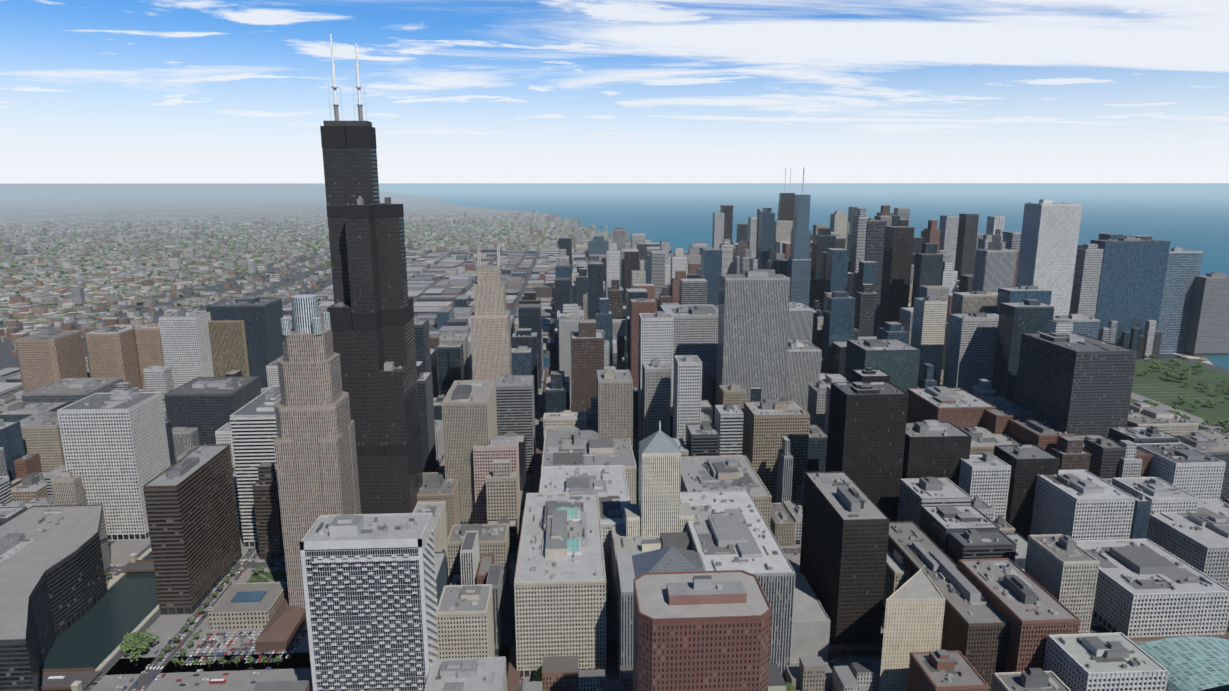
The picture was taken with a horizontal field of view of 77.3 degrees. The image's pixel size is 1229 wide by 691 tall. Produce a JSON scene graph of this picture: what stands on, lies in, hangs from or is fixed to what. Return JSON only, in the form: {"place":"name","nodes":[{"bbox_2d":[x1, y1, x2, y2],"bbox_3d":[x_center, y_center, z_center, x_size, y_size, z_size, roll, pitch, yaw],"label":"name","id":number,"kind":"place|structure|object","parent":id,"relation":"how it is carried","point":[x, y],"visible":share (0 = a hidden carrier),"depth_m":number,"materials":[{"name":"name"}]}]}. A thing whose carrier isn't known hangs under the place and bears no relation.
{"place":"outdoors","nodes":[
{"label":"outdoors","id":0,"kind":"place"},
{"bbox_2d":[41,551,158,669],"bbox_3d":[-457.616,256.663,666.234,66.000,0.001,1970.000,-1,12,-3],"label":"river","id":1,"kind":"structure","parent":0,"point":[118,611],"depth_m":691.64,"materials":[{"name":"teal liquid"}]},
{"bbox_2d":[94,473,235,670],"bbox_3d":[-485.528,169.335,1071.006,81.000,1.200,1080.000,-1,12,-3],"label":"riverwalk","id":2,"kind":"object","parent":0,"point":[113,580],"depth_m":700.67,"materials":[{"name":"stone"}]},
{"bbox_2d":[39,668,101,690],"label":"bridge railings","id":3,"kind":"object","parent":2,"relation":"on","point":[70,670],"depth_m":620.65,"materials":[{"name":"metal"}]},
{"bbox_2d":[40,672,99,686],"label":"bridge deck","id":4,"kind":"structure","parent":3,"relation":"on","point":[85,678],"depth_m":611.89,"materials":[{"name":"concrete"}]},
{"bbox_2d":[119,560,154,572],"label":"bridge railings","id":5,"kind":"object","parent":2,"relation":"on","point":[140,570],"depth_m":780.54,"materials":[{"name":"metal"}]},
{"bbox_2d":[121,563,153,570],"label":"bridge deck","id":6,"kind":"structure","parent":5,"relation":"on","point":[132,566],"depth_m":791.17,"materials":[{"name":"concrete"}]},
{"bbox_2d":[246,571,286,582],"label":"plaza lawn","id":7,"kind":"structure","parent":0,"point":[275,576],"depth_m":775.06,"materials":[{"name":"green plant"}]},
{"bbox_2d":[256,572,286,581],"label":"plaza paths","id":8,"kind":"structure","parent":7,"relation":"on","point":[269,579],"depth_m":769.15,"materials":[{"name":"grey concrete"}]},
{"bbox_2d":[50,465,834,690],"bbox_3d":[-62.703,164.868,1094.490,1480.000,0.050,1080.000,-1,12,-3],"label":"roads","id":9,"kind":"structure","parent":0,"point":[143,679],"depth_m":696.35,"materials":[{"name":"grey asphalt"}]},
{"bbox_2d":[156,547,258,666],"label":"wacker median","id":10,"kind":"object","parent":9,"relation":"on","point":[205,609],"visible":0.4,"depth_m":713.88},
{"bbox_2d":[95,548,831,690],"bbox_3d":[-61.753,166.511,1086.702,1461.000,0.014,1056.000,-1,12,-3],"label":"road markings","id":11,"kind":"object","parent":9,"relation":"on","point":[202,606],"visible":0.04,"depth_m":639.71,"materials":[{"name":"white paint"}]},
{"bbox_2d":[0,183,1228,368],"bbox_3d":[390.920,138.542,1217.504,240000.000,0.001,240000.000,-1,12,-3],"label":"ground","id":12,"kind":"structure","parent":0,"point":[22,204],"depth_m":9393.84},
{"bbox_2d":[0,218,795,690],"bbox_3d":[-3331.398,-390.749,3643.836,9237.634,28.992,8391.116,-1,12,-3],"label":"houses","id":13,"kind":"structure","parent":12,"relation":"on","point":[538,672],"depth_m":4455.40,"materials":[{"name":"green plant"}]},
{"bbox_2d":[0,211,1154,690],"bbox_3d":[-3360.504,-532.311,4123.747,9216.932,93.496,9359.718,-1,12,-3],"label":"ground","id":14,"kind":"structure","parent":12,"relation":"on","point":[804,673],"depth_m":3084.84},
{"bbox_2d":[0,250,1228,690],"bbox_3d":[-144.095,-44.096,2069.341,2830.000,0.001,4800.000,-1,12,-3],"label":"downtown asphalt","id":15,"kind":"structure","parent":0,"point":[6,356],"depth_m":2501.74,"materials":[{"name":"grey asphalt"}]},
{"bbox_2d":[0,504,110,690],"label":"riverside building","id":16,"kind":"structure","parent":15,"relation":"on","point":[55,562],"depth_m":682.02,"materials":[{"name":"grey concrete"}]},
{"bbox_2d":[70,681,82,690],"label":"bridge tender house","id":17,"kind":"structure","parent":15,"relation":"on","point":[76,685],"depth_m":595.11,"materials":[{"name":"stone"}]},
{"bbox_2d":[130,553,137,562],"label":"bridge tender house","id":18,"kind":"structure","parent":15,"relation":"on","point":[133,557],"depth_m":800.14,"materials":[{"name":"stone"}]},
{"bbox_2d":[208,582,288,629],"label":"building","id":19,"kind":"structure","parent":15,"relation":"on","point":[224,613],"depth_m":689.42,"materials":[{"name":"beige concrete"}]},
{"bbox_2d":[231,591,266,602],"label":"skylight","id":20,"kind":"object","parent":19,"relation":"on","point":[248,596],"visible":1,"depth_m":704.32,"materials":[{"name":"blue glass"}]},
{"bbox_2d":[255,598,306,652],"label":"building","id":21,"kind":"structure","parent":15,"relation":"on","point":[283,627],"depth_m":665.63,"materials":[{"name":"metal"}]},
{"bbox_2d":[273,294,360,608],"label":"tower","id":22,"kind":"structure","parent":15,"relation":"on","point":[314,440],"depth_m":669.57,"materials":[{"name":"beige stone"}]},
{"bbox_2d":[320,33,422,513],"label":"skyscraper","id":23,"kind":"structure","parent":15,"relation":"on","point":[371,309],"depth_m":763.05,"materials":[{"name":"black metal"}]},
{"bbox_2d":[0,244,1228,690],"bbox_3d":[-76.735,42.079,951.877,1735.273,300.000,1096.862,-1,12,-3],"label":"buildings","id":24,"kind":"structure","parent":15,"relation":"on","point":[746,608],"depth_m":726.32,"materials":[{"name":"grey concrete"}]},
{"bbox_2d":[0,205,1228,655],"bbox_3d":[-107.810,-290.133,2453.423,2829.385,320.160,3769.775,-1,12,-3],"label":"city building","id":25,"kind":"structure","parent":15,"relation":"on","point":[884,273],"depth_m":1281.95,"materials":[{"name":"grey concrete"}]},
{"bbox_2d":[48,369,1228,690],"bbox_3d":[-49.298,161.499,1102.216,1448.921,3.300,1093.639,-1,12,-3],"label":"cars","id":26,"kind":"object","parent":15,"relation":"on","point":[220,653],"visible":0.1,"depth_m":651.26,"materials":[{"name":"metal"}]},
{"bbox_2d":[611,421,705,674],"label":"board of trade","id":27,"kind":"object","parent":15,"relation":"on","point":[652,535],"visible":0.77,"depth_m":667.67,"materials":[{"name":"beige stone"}]},
{"bbox_2d":[90,370,1228,690],"bbox_3d":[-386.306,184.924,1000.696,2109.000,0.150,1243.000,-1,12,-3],"label":"pavements","id":28,"kind":"structure","parent":15,"relation":"on","point":[296,666],"depth_m":646.28,"materials":[{"name":"grey concrete"}]},
{"bbox_2d":[109,363,1228,667],"bbox_3d":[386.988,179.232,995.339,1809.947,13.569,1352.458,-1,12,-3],"label":"tree trunks","id":29,"kind":"object","parent":15,"relation":"on","point":[277,661],"visible":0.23,"depth_m":667.18,"materials":[{"name":"brown plant"}]},
{"bbox_2d":[108,354,1228,664],"bbox_3d":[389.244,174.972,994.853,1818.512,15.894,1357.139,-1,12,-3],"label":"tree crowns","id":30,"kind":"object","parent":29,"relation":"on","point":[134,642],"visible":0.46,"depth_m":759.67,"materials":[{"name":"green plant"}]},
{"bbox_2d":[507,367,1228,690],"bbox_3d":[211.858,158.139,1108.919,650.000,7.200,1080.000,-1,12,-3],"label":"elevated railway","id":31,"kind":"object","parent":15,"relation":"on","point":[513,679],"visible":0.23,"depth_m":655.36,"materials":[{"name":"metal"}]},
{"bbox_2d":[716,167,1228,404],"bbox_3d":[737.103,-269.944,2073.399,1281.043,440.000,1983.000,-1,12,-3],"label":"skyscrapers","id":32,"kind":"structure","parent":15,"relation":"on","point":[994,315],"depth_m":1507.93,"materials":[{"name":"grey glass"}]},
{"bbox_2d":[1130,360,1228,429],"bbox_3d":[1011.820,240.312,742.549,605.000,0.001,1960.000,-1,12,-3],"label":"park lawn","id":33,"kind":"structure","parent":15,"relation":"on","point":[1154,383],"depth_m":1477.66,"materials":[{"name":"green plant"}]},
{"bbox_2d":[1131,384,1228,434],"bbox_3d":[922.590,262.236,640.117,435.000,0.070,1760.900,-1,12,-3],"label":"park paths","id":34,"kind":"structure","parent":33,"relation":"on","point":[1140,398],"depth_m":1347.68,"materials":[{"name":"grey concrete"}]},
{"bbox_2d":[0,0,1228,183],"label":"sky","id":35,"kind":"structure","parent":0,"point":[92,91],"materials":[{"name":"blue"}]},
{"bbox_2d":[311,184,1228,369],"bbox_3d":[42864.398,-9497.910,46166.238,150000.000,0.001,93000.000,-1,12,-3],"label":"lake","id":36,"kind":"structure","parent":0,"point":[1189,217],"depth_m":13526.95,"materials":[{"name":"blue liquid"}]},
{"bbox_2d":[543,354,1182,366],"bbox_3d":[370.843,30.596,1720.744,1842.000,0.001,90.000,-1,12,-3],"label":"river","id":37,"kind":"structure","parent":0,"point":[546,362],"depth_m":1727.12,"materials":[{"name":"teal liquid"}]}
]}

